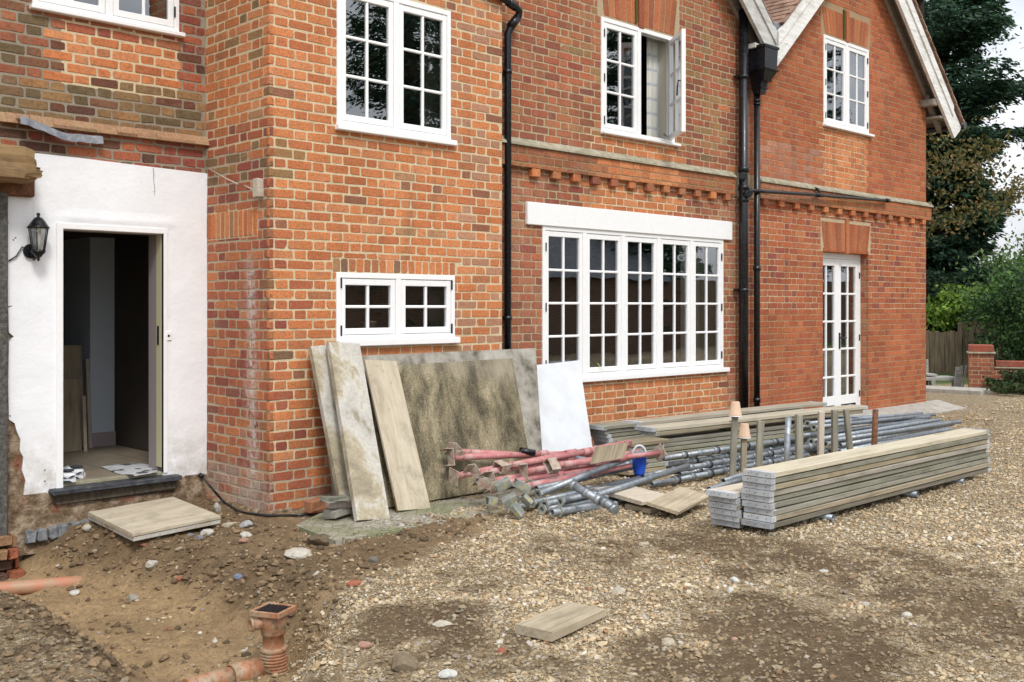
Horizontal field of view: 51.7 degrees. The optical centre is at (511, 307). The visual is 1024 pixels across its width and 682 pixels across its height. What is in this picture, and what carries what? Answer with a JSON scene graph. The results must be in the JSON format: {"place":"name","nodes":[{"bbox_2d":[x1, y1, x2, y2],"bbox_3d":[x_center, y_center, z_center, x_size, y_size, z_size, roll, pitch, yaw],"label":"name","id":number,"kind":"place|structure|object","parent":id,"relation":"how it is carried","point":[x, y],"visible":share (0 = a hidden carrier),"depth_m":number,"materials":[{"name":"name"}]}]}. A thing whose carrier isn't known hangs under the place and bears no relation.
{"place":"outdoors","nodes":[
{"label":"outdoors","id":0,"kind":"place"},
{"bbox_2d":[296,485,571,545],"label":"paving","id":1,"kind":"structure","parent":0,"point":[337,530],"depth_m":7.61,"materials":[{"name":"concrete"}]},
{"bbox_2d":[308,345,352,515],"bbox_3d":[-1.301,0.917,7.990,0.246,1.303,0.057,-3,-17,-37],"label":"scaffold plank","id":2,"kind":"object","parent":1,"relation":"on","point":[322,376],"visible":0.43,"depth_m":7.95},
{"bbox_2d":[326,342,389,521],"bbox_3d":[-1.157,0.913,7.890,0.277,1.388,0.052,6,-28,-40],"label":"scaffold plank","id":3,"kind":"object","parent":1,"relation":"on","point":[360,450],"visible":0.98,"depth_m":7.85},
{"bbox_2d":[363,360,429,510],"bbox_3d":[-0.898,0.983,8.222,0.320,1.231,0.021,6,-30,-44],"label":"plywood strip","id":4,"kind":"object","parent":1,"relation":"on","point":[404,469],"visible":1,"depth_m":8.20,"materials":[{"name":"wood"}]},
{"bbox_2d":[374,358,527,507],"bbox_3d":[-0.476,0.998,8.792,1.588,1.468,0.018,13,-32,-39],"label":"plywood sheet","id":5,"kind":"object","parent":1,"relation":"on","point":[475,404],"visible":0.57,"depth_m":8.86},
{"bbox_2d":[362,348,541,450],"bbox_3d":[-0.458,0.955,8.911,1.977,1.711,0.021,16,-31,-39],"label":"plywood sheet","id":6,"kind":"object","parent":1,"relation":"on","point":[525,364],"visible":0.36,"depth_m":9.47,"materials":[{"name":"wood"}]},
{"bbox_2d":[439,448,562,466],"bbox_3d":[0.081,1.246,8.902,1.611,0.140,0.090,4,-18,-38],"label":"steel prop","id":7,"kind":"object","parent":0,"point":[472,456],"visible":0.77,"depth_m":8.65,"materials":[{"name":"red paint"}]},
{"bbox_2d":[0,349,1023,681],"bbox_3d":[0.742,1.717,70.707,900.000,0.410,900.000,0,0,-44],"label":"ground","id":8,"kind":"structure","parent":0,"point":[180,593],"depth_m":5.94,"materials":[{"name":"gravel"}]},
{"bbox_2d":[0,576,81,594],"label":"drain pipe","id":9,"kind":"object","parent":8,"relation":"on","point":[21,587],"visible":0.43,"depth_m":7.00,"materials":[{"name":"plastic"}]},
{"bbox_2d":[181,657,264,681],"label":"drain pipe","id":10,"kind":"object","parent":8,"relation":"on","point":[250,669],"visible":0.94,"depth_m":5.29,"materials":[{"name":"orange plastic"}]},
{"bbox_2d":[0,499,497,681],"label":"earth clods","id":11,"kind":"object","parent":8,"relation":"on","point":[8,632],"visible":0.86,"depth_m":6.32,"materials":[{"name":"soil"}]},
{"bbox_2d":[90,516,219,541],"bbox_3d":[-2.594,1.544,7.669,0.639,0.033,0.771,-4,5,-42],"label":"plywood slab","id":12,"kind":"object","parent":11,"relation":"on","point":[170,531],"depth_m":7.39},
{"bbox_2d":[88,497,220,536],"bbox_3d":[-2.599,1.513,7.664,0.649,0.027,0.787,-4,5,-42],"label":"plywood slab","id":13,"kind":"object","parent":12,"relation":"on","point":[147,517],"depth_m":7.60,"materials":[{"name":"wood"}]},
{"bbox_2d":[198,473,322,516],"bbox_3d":[-2.053,1.447,8.107,1.260,0.219,0.333,0,0,29],"label":"cable","id":14,"kind":"object","parent":8,"relation":"on","point":[201,475],"visible":0.99,"depth_m":7.89,"materials":[{"name":"rubber"}]},
{"bbox_2d":[248,602,296,675],"bbox_3d":[-1.255,1.756,5.489,0.191,0.382,0.204,0,0,20],"label":"drain riser","id":15,"kind":"object","parent":8,"relation":"on","point":[270,622],"visible":0.83,"depth_m":5.45,"materials":[{"name":"orange plastic"}]},
{"bbox_2d":[391,652,418,671],"bbox_3d":[-0.463,1.541,4.534,0.124,0.091,0.134,0,0,-44],"label":"stone","id":16,"kind":"object","parent":8,"relation":"on","point":[403,661],"visible":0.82,"depth_m":4.50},
{"bbox_2d":[0,0,966,580],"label":"brick house","id":17,"kind":"structure","parent":8,"relation":"on","point":[240,206],"depth_m":9.51,"materials":[{"name":"brick"}]},
{"bbox_2d":[8,213,49,260],"bbox_3d":[-3.440,-0.499,7.567,0.168,0.351,0.263,0,0,-82],"label":"wall lantern","id":18,"kind":"object","parent":17,"relation":"attached to","point":[32,251],"depth_m":7.54,"materials":[{"name":"black paint"}]},
{"bbox_2d":[63,379,81,451],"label":"board","id":19,"kind":"object","parent":17,"relation":"on","point":[72,432],"visible":0.46,"depth_m":9.52,"materials":[{"name":"wood"}]},
{"bbox_2d":[63,345,83,447],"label":"board","id":20,"kind":"object","parent":17,"relation":"on","point":[72,361],"visible":0.3,"depth_m":9.76,"materials":[{"name":"wood"}]},
{"bbox_2d":[85,359,91,447],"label":"board","id":21,"kind":"object","parent":17,"relation":"on","point":[88,398],"visible":1,"depth_m":9.74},
{"bbox_2d":[29,0,185,37],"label":"window","id":22,"kind":"structure","parent":17,"relation":"in","point":[166,21],"depth_m":8.09,"materials":[{"name":"white paint"}]},
{"bbox_2d":[102,463,156,475],"bbox_3d":[-3.013,1.294,8.442,0.407,0.004,0.666,0,0,-44],"label":"newspaper","id":23,"kind":"object","parent":17,"relation":"on","point":[134,469],"visible":0.9,"depth_m":8.40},
{"bbox_2d":[335,0,456,146],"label":"window","id":24,"kind":"structure","parent":17,"relation":"in","point":[435,23],"depth_m":8.79,"materials":[{"name":"white paint"}]},
{"bbox_2d":[336,272,459,345],"bbox_3d":[-1.022,0.019,8.869,1.270,0.590,0.355,0,0,-44],"label":"window","id":25,"kind":"structure","parent":17,"relation":"in","point":[440,329],"depth_m":8.78,"materials":[{"name":"white paint"}]},
{"bbox_2d":[542,226,729,382],"bbox_3d":[1.301,-0.017,11.313,3.110,1.535,0.355,0,0,-44],"label":"window","id":26,"kind":"structure","parent":17,"relation":"in","point":[710,274],"depth_m":11.27,"materials":[{"name":"white paint"}]},
{"bbox_2d":[600,16,685,146],"bbox_3d":[1.475,-2.362,11.125,1.292,1.195,0.663,0,0,-55],"label":"window","id":27,"kind":"structure","parent":17,"relation":"in","point":[672,50],"depth_m":11.16,"materials":[{"name":"white paint"}]},
{"bbox_2d":[646,37,658,137],"bbox_3d":[1.587,-2.410,11.686,0.300,1.320,0.043,0,0,-44],"label":"curtain","id":28,"kind":"object","parent":17,"relation":"hanging from","point":[652,87],"visible":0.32,"depth_m":11.64,"materials":[{"name":"fabric"}]},
{"bbox_2d":[680,246,698,361],"bbox_3d":[2.118,-0.050,12.400,0.349,1.400,0.038,0,0,-30],"label":"curtain","id":29,"kind":"object","parent":17,"relation":"hanging from","point":[682,306],"visible":0.14,"depth_m":12.33,"materials":[{"name":"beige fabric"}]},
{"bbox_2d":[823,252,859,406],"bbox_3d":[4.440,0.377,14.397,1.250,2.225,0.139,0,0,-44],"label":"french door","id":30,"kind":"structure","parent":17,"relation":"in","point":[836,260],"depth_m":14.42,"materials":[{"name":"white paint"}]},
{"bbox_2d":[823,34,874,136],"bbox_3d":[4.470,-2.980,14.416,1.340,1.210,0.355,0,0,-44],"label":"window","id":31,"kind":"structure","parent":17,"relation":"in","point":[854,66],"depth_m":14.40,"materials":[{"name":"white paint"}]},
{"bbox_2d":[515,602,604,641],"bbox_3d":[0.236,1.516,5.103,0.217,0.045,0.453,0,1,37],"label":"plank","id":32,"kind":"object","parent":8,"relation":"on","point":[558,622],"visible":1,"depth_m":5.04,"materials":[{"name":"wood"}]},
{"bbox_2d":[529,476,641,507],"bbox_3d":[0.612,1.451,8.370,0.084,0.073,1.412,0,0,41],"label":"scaffold tube","id":33,"kind":"object","parent":8,"relation":"on","point":[537,501],"visible":0.52,"depth_m":8.18,"materials":[{"name":"grey metal"}]},
{"bbox_2d":[534,450,643,498],"bbox_3d":[0.645,1.317,8.421,0.084,0.073,1.328,0,8,43],"label":"scaffold tube","id":34,"kind":"object","parent":33,"relation":"on","point":[539,493],"visible":0.92,"depth_m":8.27,"materials":[{"name":"grey metal"}]},
{"bbox_2d":[534,466,633,490],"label":"scaffold tube","id":35,"kind":"object","parent":34,"relation":"on","point":[543,486],"visible":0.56,"depth_m":8.45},
{"bbox_2d":[527,463,631,488],"bbox_3d":[0.533,1.340,8.385,1.230,0.068,0.068,-2,1,-42],"label":"steel prop","id":36,"kind":"object","parent":35,"relation":"on","point":[565,477],"visible":0.5,"depth_m":8.29,"materials":[{"name":"red paint"}]},
{"bbox_2d":[543,443,666,474],"bbox_3d":[0.764,1.231,8.539,1.282,0.120,0.120,1,-39,-40],"label":"steel prop","id":37,"kind":"object","parent":34,"relation":"on","point":[552,465],"visible":0.84,"depth_m":8.35,"materials":[{"name":"red paint"}]},
{"bbox_2d":[590,442,628,463],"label":"timber board","id":38,"kind":"object","parent":37,"relation":"on","point":[608,452],"visible":1,"depth_m":8.24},
{"bbox_2d":[537,488,647,514],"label":"scaffold tube","id":39,"kind":"object","parent":8,"relation":"on","point":[543,511],"visible":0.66,"depth_m":7.86,"materials":[{"name":"grey metal"}]},
{"bbox_2d":[540,481,651,508],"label":"scaffold tube","id":40,"kind":"object","parent":39,"relation":"on","point":[548,503],"visible":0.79,"depth_m":7.76,"materials":[{"name":"grey metal"}]},
{"bbox_2d":[599,463,689,495],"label":"scaffold tube","id":41,"kind":"object","parent":40,"relation":"on","point":[630,484],"visible":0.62,"depth_m":8.57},
{"bbox_2d":[647,486,708,514],"bbox_3d":[1.271,1.467,8.022,0.258,0.027,0.585,13,10,32],"label":"plywood offcut","id":42,"kind":"object","parent":8,"relation":"on","point":[678,500],"visible":0.96,"depth_m":7.97,"materials":[{"name":"wood"}]},
{"bbox_2d":[593,486,663,504],"bbox_3d":[0.948,1.457,8.215,0.341,0.031,0.603,0,1,-33],"label":"plywood offcut","id":43,"kind":"object","parent":42,"relation":"on","point":[638,495],"visible":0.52,"depth_m":8.12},
{"bbox_2d":[666,446,774,461],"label":"scaffold board","id":44,"kind":"object","parent":8,"relation":"on","point":[697,456],"visible":0.08,"depth_m":10.40,"materials":[{"name":"wood"}]},
{"bbox_2d":[662,435,827,460],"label":"scaffold board","id":45,"kind":"object","parent":44,"relation":"on","point":[792,442],"visible":0.04,"depth_m":11.18,"materials":[{"name":"wood"}]},
{"bbox_2d":[666,432,844,454],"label":"scaffold board","id":46,"kind":"object","parent":45,"relation":"on","point":[687,450],"visible":0.08,"depth_m":10.50,"materials":[{"name":"wood"}]},
{"bbox_2d":[664,426,843,451],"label":"scaffold board","id":47,"kind":"object","parent":46,"relation":"on","point":[699,445],"visible":0.2,"depth_m":10.66,"materials":[{"name":"wood"}]},
{"bbox_2d":[663,428,810,447],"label":"scaffold board","id":48,"kind":"object","parent":47,"relation":"on","point":[772,432],"visible":0.14,"depth_m":10.61,"materials":[{"name":"wood"}]},
{"bbox_2d":[656,417,850,443],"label":"scaffold board","id":49,"kind":"object","parent":48,"relation":"on","point":[709,434],"visible":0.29,"depth_m":10.71,"materials":[{"name":"wood"}]},
{"bbox_2d":[639,409,865,435],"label":"scaffold board","id":50,"kind":"object","parent":49,"relation":"on","point":[669,432],"visible":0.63,"depth_m":10.64,"materials":[{"name":"wood"}]},
{"bbox_2d":[635,404,867,431],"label":"scaffold board","id":51,"kind":"object","parent":50,"relation":"on","point":[713,421],"visible":0.98,"depth_m":10.93,"materials":[{"name":"wood"}]},
{"bbox_2d":[649,453,809,486],"bbox_3d":[2.104,1.510,9.890,2.562,0.078,0.078,0,0,-44],"label":"scaffold tube","id":52,"kind":"object","parent":8,"relation":"on","point":[678,479],"visible":0.8,"depth_m":9.54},
{"bbox_2d":[641,443,816,476],"bbox_3d":[2.126,1.435,9.962,2.802,0.078,0.078,0,0,-43],"label":"scaffold tube","id":53,"kind":"object","parent":52,"relation":"on","point":[725,461],"visible":0.63,"depth_m":9.80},
{"bbox_2d":[729,417,737,475],"bbox_3d":[2.009,1.268,9.579,0.055,0.727,0.056,3,0,0],"label":"stake","id":54,"kind":"object","parent":8,"relation":"on","point":[733,446],"visible":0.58,"depth_m":9.55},
{"bbox_2d":[666,442,804,466],"bbox_3d":[2.394,1.500,10.847,2.545,0.078,0.078,0,0,-41],"label":"scaffold tube","id":55,"kind":"object","parent":8,"relation":"on","point":[694,460],"visible":0.42,"depth_m":10.46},
{"bbox_2d":[662,437,809,460],"bbox_3d":[2.326,1.420,10.735,2.426,0.078,0.078,0,0,-42],"label":"scaffold tube","id":56,"kind":"object","parent":55,"relation":"on","point":[712,450],"visible":0.64,"depth_m":10.43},
{"bbox_2d":[755,420,764,466],"bbox_3d":[2.104,1.291,8.988,0.057,0.652,0.056,3,0,0],"label":"stake","id":57,"kind":"object","parent":8,"relation":"on","point":[759,444],"visible":0.58,"depth_m":8.96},
{"bbox_2d":[794,414,802,458],"bbox_3d":[2.517,1.286,9.254,0.062,0.697,0.058,-1,0,0],"label":"stake","id":58,"kind":"object","parent":8,"relation":"on","point":[798,436],"visible":0.58,"depth_m":9.23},
{"bbox_2d":[741,467,989,528],"bbox_3d":[2.968,1.478,8.449,3.625,0.043,0.231,0,0,-44],"label":"scaffold board","id":59,"kind":"object","parent":8,"relation":"on","point":[768,525],"visible":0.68,"depth_m":7.84,"materials":[{"name":"wood"}]},
{"bbox_2d":[743,462,991,522],"bbox_3d":[2.981,1.435,8.449,3.614,0.041,0.232,0,0,-44],"label":"scaffold board","id":60,"kind":"object","parent":59,"relation":"on","point":[850,499],"visible":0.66,"depth_m":8.02,"materials":[{"name":"wood"}]},
{"bbox_2d":[744,457,989,515],"bbox_3d":[2.979,1.391,8.461,3.600,0.041,0.231,0,0,-44],"label":"scaffold board","id":61,"kind":"object","parent":60,"relation":"on","point":[796,506],"visible":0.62,"depth_m":7.89,"materials":[{"name":"wood"}]},
{"bbox_2d":[742,453,989,509],"bbox_3d":[2.967,1.348,8.448,3.608,0.041,0.232,0,0,-44],"label":"scaffold board","id":62,"kind":"object","parent":61,"relation":"on","point":[820,494],"visible":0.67,"depth_m":7.95,"materials":[{"name":"wood"}]},
{"bbox_2d":[741,448,987,502],"bbox_3d":[2.964,1.305,8.466,3.607,0.041,0.231,0,0,-44],"label":"scaffold board","id":63,"kind":"object","parent":62,"relation":"on","point":[831,485],"visible":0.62,"depth_m":7.94,"materials":[{"name":"wood"}]},
{"bbox_2d":[741,443,989,496],"bbox_3d":[2.961,1.262,8.439,3.601,0.043,0.232,0,0,-44],"label":"scaffold board","id":64,"kind":"object","parent":63,"relation":"on","point":[756,492],"visible":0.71,"depth_m":7.94,"materials":[{"name":"wood"}]},
{"bbox_2d":[743,439,989,490],"bbox_3d":[2.965,1.219,8.440,3.596,0.042,0.231,0,0,-44],"label":"scaffold board","id":65,"kind":"object","parent":64,"relation":"on","point":[781,485],"visible":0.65,"depth_m":7.90,"materials":[{"name":"wood"}]},
{"bbox_2d":[742,434,989,484],"bbox_3d":[2.965,1.175,8.428,3.602,0.043,0.232,0,0,-44],"label":"scaffold board","id":66,"kind":"object","parent":65,"relation":"on","point":[755,479],"visible":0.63,"depth_m":7.91,"materials":[{"name":"wood"}]},
{"bbox_2d":[743,428,988,478],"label":"scaffold board","id":67,"kind":"object","parent":66,"relation":"on","point":[772,471],"visible":1,"depth_m":8.03,"materials":[{"name":"wood"}]},
{"bbox_2d":[826,427,948,452],"bbox_3d":[4.365,1.500,12.078,0.084,0.073,3.037,0,0,44],"label":"scaffold tube","id":68,"kind":"object","parent":8,"relation":"on","point":[828,450],"visible":0.35,"depth_m":11.86,"materials":[{"name":"grey metal"}]},
{"bbox_2d":[824,420,945,447],"bbox_3d":[4.381,1.446,12.214,0.085,0.075,3.417,0,-1,42],"label":"scaffold tube","id":69,"kind":"object","parent":68,"relation":"on","point":[827,444],"visible":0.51,"depth_m":11.20,"materials":[{"name":"grey metal"}]},
{"bbox_2d":[824,418,940,440],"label":"scaffold tube","id":70,"kind":"object","parent":69,"relation":"on","point":[891,427],"visible":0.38,"depth_m":12.29,"materials":[{"name":"grey metal"}]},
{"bbox_2d":[838,427,951,450],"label":"scaffold tube","id":71,"kind":"object","parent":8,"relation":"on","point":[919,434],"visible":0.56,"depth_m":12.08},
{"bbox_2d":[838,424,954,447],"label":"scaffold tube","id":72,"kind":"object","parent":71,"relation":"on","point":[859,441],"visible":0.73,"depth_m":11.69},
{"bbox_2d":[838,420,961,441],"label":"scaffold tube","id":73,"kind":"object","parent":72,"relation":"on","point":[892,431],"visible":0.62,"depth_m":11.86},
{"bbox_2d":[926,267,981,331],"bbox_3d":[10.869,0.149,27.030,2.329,2.361,2.455,0,0,-44],"label":"garden shrub","id":74,"kind":"object","parent":8,"relation":"on","point":[929,290],"visible":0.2,"depth_m":26.75,"materials":[{"name":"green plant"}]},
{"bbox_2d":[926,321,1003,373],"bbox_3d":[10.376,0.986,24.573,1.974,1.328,0.109,0,0,39],"label":"board fence","id":75,"kind":"object","parent":8,"relation":"on","point":[946,352],"visible":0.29,"depth_m":24.65,"materials":[{"name":"brown wood"}]},
{"bbox_2d":[926,283,1017,331],"bbox_3d":[11.583,0.011,26.211,2.975,1.539,3.152,0,0,-44],"label":"garden shrub","id":76,"kind":"object","parent":8,"relation":"on","point":[935,316],"visible":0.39,"depth_m":25.86,"materials":[{"name":"green plant"}]},
{"bbox_2d":[924,0,1023,328],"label":"conifer","id":77,"kind":"object","parent":8,"relation":"on","point":[961,31],"visible":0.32,"depth_m":28.65,"materials":[{"name":"green plant"}]},
{"bbox_2d":[926,102,1023,247],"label":"maple tree","id":78,"kind":"object","parent":8,"relation":"on","point":[961,161],"visible":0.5,"depth_m":24.88,"materials":[{"name":"green plant"}]},
{"bbox_2d":[927,245,1023,360],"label":"garden shrub","id":79,"kind":"object","parent":8,"relation":"on","point":[1005,325],"visible":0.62,"depth_m":22.76,"materials":[{"name":"green plant"}]},
{"bbox_2d":[936,175,1023,240],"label":"maple tree","id":80,"kind":"object","parent":8,"relation":"on","point":[1014,197],"visible":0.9,"depth_m":24.65,"materials":[{"name":"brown plant"}]},
{"bbox_2d":[940,224,1023,360],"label":"garden tree","id":81,"kind":"object","parent":8,"relation":"on","point":[995,260],"visible":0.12,"depth_m":28.20,"materials":[{"name":"green plant"}]},
{"bbox_2d":[952,261,1023,360],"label":"garden shrub","id":82,"kind":"object","parent":8,"relation":"on","point":[1004,310],"visible":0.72,"depth_m":22.69,"materials":[{"name":"green plant"}]},
{"bbox_2d":[966,344,1023,391],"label":"garden wall","id":83,"kind":"structure","parent":8,"relation":"on","point":[980,360],"depth_m":19.42,"materials":[{"name":"brick"}]},
{"bbox_2d":[982,368,1023,393],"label":"ground shrub","id":84,"kind":"object","parent":8,"relation":"on","point":[1012,384],"visible":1,"depth_m":18.77,"materials":[{"name":"green plant"}]},
{"bbox_2d":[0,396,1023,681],"bbox_3d":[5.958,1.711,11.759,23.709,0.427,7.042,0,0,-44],"label":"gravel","id":85,"kind":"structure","parent":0,"point":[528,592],"depth_m":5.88,"materials":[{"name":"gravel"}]},
{"bbox_2d":[537,360,591,451],"bbox_3d":[0.474,1.027,9.923,0.714,1.318,0.022,15,-37,-37],"label":"white sheet","id":86,"kind":"object","parent":85,"relation":"on","point":[564,422],"visible":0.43,"depth_m":9.97,"materials":[{"name":"plastic"}]},
{"bbox_2d":[592,488,619,514],"bbox_3d":[0.668,1.395,7.587,0.074,0.093,0.242,0,19,-38],"label":"tube coupler","id":87,"kind":"object","parent":85,"relation":"on","point":[613,508],"visible":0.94,"depth_m":7.53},
{"bbox_2d":[568,478,601,505],"bbox_3d":[0.539,1.340,7.673,0.266,0.093,0.074,25,15,34],"label":"tube coupler","id":88,"kind":"object","parent":87,"relation":"on","point":[586,492],"visible":1,"depth_m":7.65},
{"bbox_2d":[711,518,746,527],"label":"scaffold board","id":89,"kind":"object","parent":85,"relation":"on","point":[726,523],"visible":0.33,"depth_m":7.36,"materials":[{"name":"wood"}]},
{"bbox_2d":[711,513,742,522],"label":"scaffold board","id":90,"kind":"object","parent":89,"relation":"on","point":[726,517],"visible":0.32,"depth_m":7.35,"materials":[{"name":"wood"}]},
{"bbox_2d":[709,507,743,516],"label":"scaffold board","id":91,"kind":"object","parent":90,"relation":"on","point":[737,513],"visible":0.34,"depth_m":7.33,"materials":[{"name":"wood"}]},
{"bbox_2d":[708,500,743,510],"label":"scaffold board","id":92,"kind":"object","parent":91,"relation":"on","point":[728,506],"visible":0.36,"depth_m":7.33,"materials":[{"name":"wood"}]},
{"bbox_2d":[709,495,743,503],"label":"scaffold board","id":93,"kind":"object","parent":92,"relation":"on","point":[727,500],"visible":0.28,"depth_m":7.33,"materials":[{"name":"wood"}]},
{"bbox_2d":[706,482,742,498],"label":"scaffold board","id":94,"kind":"object","parent":93,"relation":"on","point":[732,491],"visible":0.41,"depth_m":7.36,"materials":[{"name":"wood"}]},
{"bbox_2d":[478,467,595,493],"bbox_3d":[0.247,1.356,8.423,0.140,0.090,1.317,8,5,43],"label":"steel prop","id":95,"kind":"object","parent":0,"point":[486,483],"visible":0.59,"depth_m":8.22,"materials":[{"name":"red paint"}]},
{"bbox_2d":[478,462,608,492],"bbox_3d":[0.342,1.342,8.623,1.595,0.140,0.090,1,-28,-46],"label":"steel prop","id":96,"kind":"object","parent":95,"relation":"on","point":[489,474],"visible":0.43,"depth_m":8.29,"materials":[{"name":"red paint"}]},
{"bbox_2d":[926,385,993,394],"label":"path","id":97,"kind":"structure","parent":0,"point":[958,390],"depth_m":19.06,"materials":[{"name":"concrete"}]},
{"bbox_2d":[924,0,1023,263],"label":"sky","id":98,"kind":"structure","parent":0,"point":[1013,51],"materials":[{"name":"white"}]},
{"bbox_3d":[5.135,1.525,13.605,0.080,0.050,0.900,0,0,-44],"label":"bearer timber","id":99,"kind":"object","parent":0,"visible":0},
{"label":"scaffold tube","id":100,"kind":"object","parent":99,"relation":"on","visible":0},
{"bbox_2d":[803,419,928,438],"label":"scaffold tube","id":101,"kind":"object","parent":100,"relation":"on","point":[827,432],"visible":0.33,"depth_m":12.13,"materials":[{"name":"grey metal"}]},
{"bbox_2d":[810,413,935,430],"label":"scaffold tube","id":102,"kind":"object","parent":101,"relation":"on","point":[813,427],"visible":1,"depth_m":12.46,"materials":[{"name":"grey metal"}]},
{"label":"steel box section","id":103,"kind":"object","parent":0,"visible":0},
{"bbox_2d":[463,454,592,485],"bbox_3d":[0.307,1.284,8.774,1.782,0.090,0.140,-1,41,-45],"label":"steel prop","id":104,"kind":"object","parent":103,"relation":"on","point":[474,470],"visible":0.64,"depth_m":8.24,"materials":[{"name":"red paint"}]},
{"bbox_2d":[448,439,631,485],"bbox_3d":[0.303,1.267,8.875,1.975,0.120,0.120,-4,14,-39],"label":"steel prop","id":105,"kind":"object","parent":104,"relation":"on","point":[454,476],"visible":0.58,"depth_m":8.31,"materials":[{"name":"red paint"}]},
{"bbox_2d":[492,443,631,474],"bbox_3d":[0.475,1.249,8.911,1.668,0.070,0.110,-2,18,-45],"label":"steel prop","id":106,"kind":"object","parent":104,"relation":"on","point":[508,466],"visible":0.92,"depth_m":8.63,"materials":[{"name":"red paint"}]},
{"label":"scaffold board","id":107,"kind":"object","parent":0,"visible":0},
{"bbox_2d":[594,422,779,444],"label":"scaffold board","id":108,"kind":"object","parent":107,"relation":"on","point":[598,443],"visible":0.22,"depth_m":10.30,"materials":[{"name":"wood"}]},
{"bbox_2d":[592,422,776,442],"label":"scaffold board","id":109,"kind":"object","parent":108,"relation":"on","point":[599,439],"visible":0.32,"depth_m":10.33,"materials":[{"name":"wood"}]},
{"bbox_2d":[591,430,638,438],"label":"scaffold board","id":110,"kind":"object","parent":109,"relation":"on","point":[619,434],"visible":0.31,"depth_m":10.27,"materials":[{"name":"wood"}]},
{"bbox_2d":[590,408,802,433],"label":"scaffold board","id":111,"kind":"object","parent":110,"relation":"on","point":[613,430],"visible":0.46,"depth_m":10.28,"materials":[{"name":"wood"}]},
{"bbox_2d":[623,401,826,425],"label":"scaffold board","id":112,"kind":"object","parent":111,"relation":"on","point":[695,416],"visible":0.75,"depth_m":11.32,"materials":[{"name":"wood"}]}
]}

